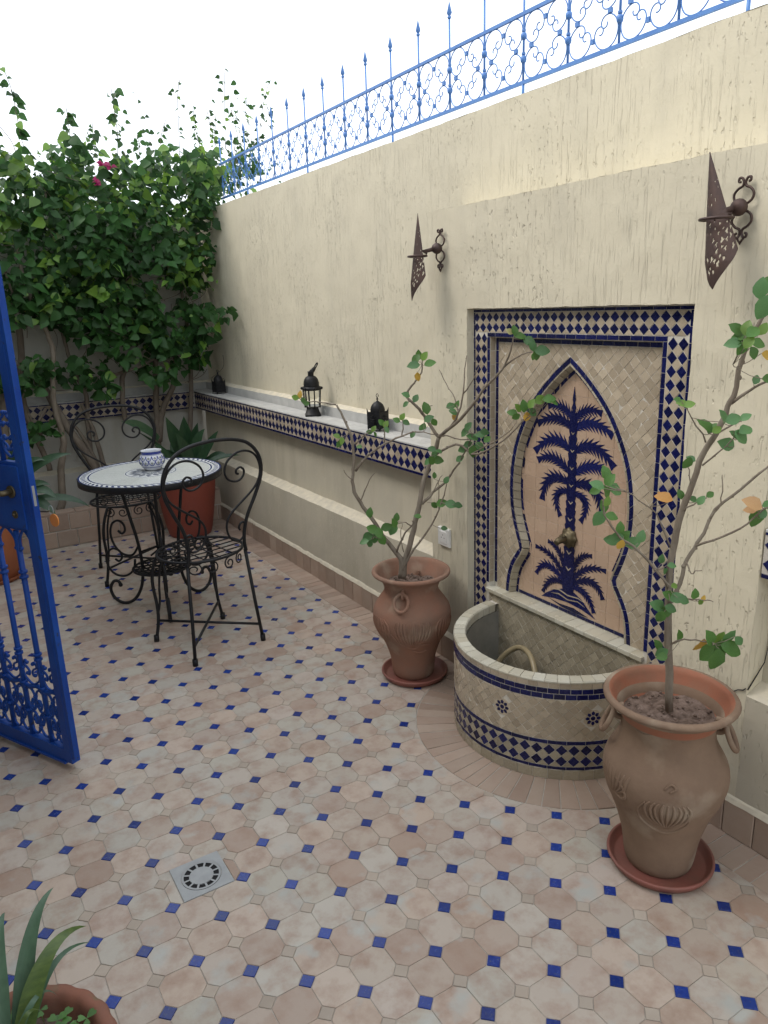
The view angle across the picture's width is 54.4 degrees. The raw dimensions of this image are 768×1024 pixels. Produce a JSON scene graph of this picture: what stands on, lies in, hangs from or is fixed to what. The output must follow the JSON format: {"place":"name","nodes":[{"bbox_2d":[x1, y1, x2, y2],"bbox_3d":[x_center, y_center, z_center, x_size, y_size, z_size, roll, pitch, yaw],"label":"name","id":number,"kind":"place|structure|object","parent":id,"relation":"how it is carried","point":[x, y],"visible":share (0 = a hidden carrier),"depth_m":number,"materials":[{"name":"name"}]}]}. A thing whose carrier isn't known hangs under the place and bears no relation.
{"place":"outdoors","nodes":[
{"label":"outdoors","id":0,"kind":"place"},
{"bbox_2d":[0,268,80,763],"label":"iron gate","id":1,"kind":"structure","parent":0,"point":[19,507],"depth_m":2.47,"materials":[{"name":"blue metal"}]},
{"bbox_2d":[40,505,58,526],"bbox_3d":[-1.067,0.011,2.377,0.091,0.069,0.007,6,18,27],"label":"key ring","id":2,"kind":"object","parent":1,"relation":"hanging from","point":[54,519],"visible":0.95,"depth_m":2.37,"materials":[{"name":"orange metal"}]},
{"bbox_2d":[0,519,767,1023],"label":"floor","id":3,"kind":"structure","parent":0,"point":[348,811],"depth_m":2.19,"materials":[{"name":"tile"}]},
{"bbox_2d":[0,574,19,584],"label":"pot saucer","id":4,"kind":"object","parent":3,"relation":"on","point":[12,579],"visible":0.17,"depth_m":4.47,"materials":[{"name":"orange ceramic"}]},
{"bbox_2d":[0,527,19,580],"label":"flower pot","id":5,"kind":"object","parent":4,"relation":"on","point":[10,555],"visible":0.21,"depth_m":4.42,"materials":[{"name":"ceramic"}]},
{"bbox_2d":[7,451,89,513],"bbox_3d":[-2.069,-0.273,4.360,0.588,0.612,0.252,-8,17,-19],"label":"strap leaved plant","id":6,"kind":"object","parent":5,"relation":"on","point":[41,487],"visible":0.36,"depth_m":4.38,"materials":[{"name":"green plant"}]},
{"bbox_2d":[9,984,116,1023],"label":"scalloped pot","id":7,"kind":"object","parent":3,"relation":"on","point":[81,1001],"visible":0.54,"depth_m":1.39,"materials":[{"name":"red ceramic"}]},
{"bbox_2d":[0,888,88,1023],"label":"pleated leaf plant","id":8,"kind":"object","parent":7,"relation":"in","point":[31,978],"visible":1,"depth_m":1.30,"materials":[{"name":"green plant"}]},
{"bbox_2d":[11,1005,96,1023],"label":"clover","id":9,"kind":"object","parent":7,"relation":"on","point":[64,1016],"visible":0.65,"depth_m":1.34,"materials":[{"name":"green plant"}]},
{"bbox_2d":[69,404,172,586],"bbox_3d":[-1.547,-0.118,4.458,0.500,1.004,0.415,-9,17,-24],"label":"bistro chair","id":10,"kind":"object","parent":3,"relation":"on","point":[149,503],"visible":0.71,"depth_m":4.47,"materials":[{"name":"black metal"}]},
{"bbox_2d":[22,485,221,554],"bbox_3d":[-2.782,0.186,4.967,3.415,0.266,0.415,-11,18,-30],"label":"planting bed","id":11,"kind":"object","parent":3,"relation":"on","point":[77,525],"visible":0.45,"depth_m":5.17,"materials":[{"name":"tile"}]},
{"bbox_2d":[0,67,280,509],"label":"bougainvillea","id":12,"kind":"object","parent":11,"relation":"on","point":[61,189],"visible":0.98,"depth_m":5.01,"materials":[{"name":"green plant"}]},
{"bbox_2d":[77,457,221,622],"bbox_3d":[-1.188,0.148,3.948,0.716,0.742,0.716,-16,21,-41],"label":"bistro table","id":13,"kind":"object","parent":3,"relation":"on","point":[122,479],"visible":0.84,"depth_m":3.85,"materials":[{"name":"black metal"}]},
{"bbox_2d":[139,448,164,469],"bbox_3d":[-1.205,-0.272,3.879,0.132,0.101,0.132,-11,18,-30],"label":"painted bowl","id":14,"kind":"object","parent":13,"relation":"on","point":[151,458],"visible":1,"depth_m":3.83,"materials":[{"name":"ceramic"}]},
{"bbox_2d":[158,479,214,538],"bbox_3d":[-1.387,-0.089,5.273,0.444,0.499,0.444,-11,18,-30],"label":"flower pot","id":15,"kind":"object","parent":3,"relation":"on","point":[200,501],"visible":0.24,"depth_m":5.15,"materials":[{"name":"ceramic"}]},
{"bbox_2d":[121,417,237,460],"bbox_3d":[-1.408,-0.447,5.116,0.791,0.477,0.358,-11,18,-30],"label":"broad leaved plant","id":16,"kind":"object","parent":15,"relation":"on","point":[183,436],"visible":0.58,"depth_m":5.07,"materials":[{"name":"green plant"}]},
{"bbox_2d":[169,851,233,902],"bbox_3d":[-0.513,1.027,2.101,0.141,0.015,0.141,-11,18,-30],"label":"floor drain","id":17,"kind":"object","parent":3,"relation":"in","point":[200,878],"visible":1,"depth_m":2.09,"materials":[{"name":"grey plastic"}]},
{"bbox_2d":[150,437,265,666],"bbox_3d":[-0.849,0.137,3.453,0.501,1.004,0.415,-16,21,-40],"label":"bistro chair","id":18,"kind":"object","parent":3,"relation":"on","point":[212,559],"visible":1,"depth_m":3.38,"materials":[{"name":"black metal"}]},
{"bbox_2d":[382,656,447,687],"bbox_3d":[0.131,0.678,3.199,0.282,0.029,0.282,-11,18,-30],"label":"pot saucer","id":19,"kind":"object","parent":3,"relation":"on","point":[438,674],"visible":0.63,"depth_m":3.15,"materials":[{"name":"red ceramic"}]},
{"bbox_2d":[371,556,450,679],"bbox_3d":[0.118,0.458,3.145,0.329,0.465,0.330,-11,18,-30],"label":"terracotta urn","id":20,"kind":"object","parent":19,"relation":"on","point":[412,616],"visible":0.98,"depth_m":3.04,"materials":[{"name":"ceramic"}]},
{"bbox_2d":[292,325,557,578],"bbox_3d":[0.165,-0.188,2.856,1.048,1.020,0.342,5,17,25],"label":"hibiscus shrub","id":21,"kind":"object","parent":20,"relation":"in","point":[373,534],"visible":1,"depth_m":2.91,"materials":[{"name":"green plant"}]},
{"bbox_2d":[194,3,767,858],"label":"garden wall","id":22,"kind":"structure","parent":3,"relation":"on","point":[586,187],"depth_m":2.76,"materials":[{"name":"paint"}]},
{"bbox_2d":[211,370,225,393],"bbox_3d":[-1.213,-0.953,5.468,0.080,0.172,0.080,-14,20,-38],"label":"lantern","id":23,"kind":"object","parent":22,"relation":"on","point":[218,384],"visible":1,"depth_m":5.45,"materials":[{"name":"black metal"}]},
{"bbox_2d":[300,362,322,416],"bbox_3d":[-0.405,-0.685,4.183,0.113,0.291,0.128,-8,17,-21],"label":"lantern","id":24,"kind":"object","parent":22,"relation":"on","point":[311,388],"visible":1,"depth_m":4.16,"materials":[{"name":"black metal"}]},
{"bbox_2d":[367,394,388,430],"bbox_3d":[-0.035,-0.483,3.617,0.083,0.180,0.099,9,19,35],"label":"lantern","id":25,"kind":"object","parent":22,"relation":"on","point":[376,413],"visible":0.98,"depth_m":3.60,"materials":[{"name":"black metal"}]},
{"bbox_2d":[407,213,444,299],"bbox_3d":[0.156,-0.977,2.866,0.134,0.319,0.089,-7,16,-17],"label":"wall lamp","id":26,"kind":"object","parent":22,"relation":"attached to","point":[435,248],"visible":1,"depth_m":2.84,"materials":[{"name":"brown metal"}]},
{"bbox_2d":[438,525,450,547],"bbox_3d":[0.257,0.106,3.179,0.018,0.080,0.080,-11,18,-30],"label":"wall socket","id":27,"kind":"object","parent":22,"relation":"attached to","point":[444,537],"depth_m":3.17,"materials":[{"name":"white plastic"}]},
{"bbox_2d":[218,0,750,199],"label":"wrought iron fence","id":28,"kind":"object","parent":22,"relation":"on","point":[619,17],"visible":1,"depth_m":3.05,"materials":[{"name":"blue metal"}]},
{"bbox_2d":[698,152,755,288],"bbox_3d":[0.829,-0.706,1.810,0.122,0.319,0.107,-11,18,-30],"label":"wall lamp","id":29,"kind":"object","parent":22,"relation":"attached to","point":[718,210],"visible":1,"depth_m":1.80,"materials":[{"name":"brown metal"}]},
{"bbox_2d":[453,304,693,779],"bbox_3d":[0.481,0.083,2.546,0.439,1.503,0.968,-11,18,-30],"label":"wall fountain","id":30,"kind":"object","parent":3,"relation":"on","point":[565,594],"depth_m":2.54,"materials":[{"name":"beige tile"}]},
{"bbox_2d":[496,645,537,671],"bbox_3d":[0.535,0.640,2.748,0.100,0.225,0.466,-8,17,-21],"label":"garden hose","id":31,"kind":"object","parent":30,"relation":"in","point":[510,650],"visible":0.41,"depth_m":2.82,"materials":[{"name":"beige rubber"}]},
{"bbox_2d":[607,822,714,893],"bbox_3d":[0.773,0.963,2.098,0.286,0.029,0.286,-11,18,-30],"label":"pot saucer","id":32,"kind":"object","parent":3,"relation":"on","point":[699,873],"visible":0.52,"depth_m":2.04,"materials":[{"name":"red ceramic"}]},
{"bbox_2d":[599,663,741,878],"bbox_3d":[0.762,0.721,2.035,0.338,0.511,0.342,-11,18,-30],"label":"terracotta urn","id":33,"kind":"object","parent":32,"relation":"on","point":[667,776],"visible":0.99,"depth_m":1.95,"materials":[{"name":"red ceramic"}]},
{"bbox_2d":[589,276,767,711],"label":"hibiscus shrub","id":34,"kind":"object","parent":33,"relation":"on","point":[743,339],"visible":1,"depth_m":1.83,"materials":[{"name":"green plant"}]},
{"bbox_2d":[0,0,767,215],"label":"sky","id":35,"kind":"structure","parent":0,"point":[63,54],"materials":[{"name":"white"}]},
{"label":"ground","id":36,"kind":"structure","parent":0,"visible":0},
{"bbox_2d":[0,212,208,510],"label":"garden wall","id":37,"kind":"structure","parent":36,"relation":"on","point":[117,445],"depth_m":5.50,"materials":[{"name":"paint"}]}
]}

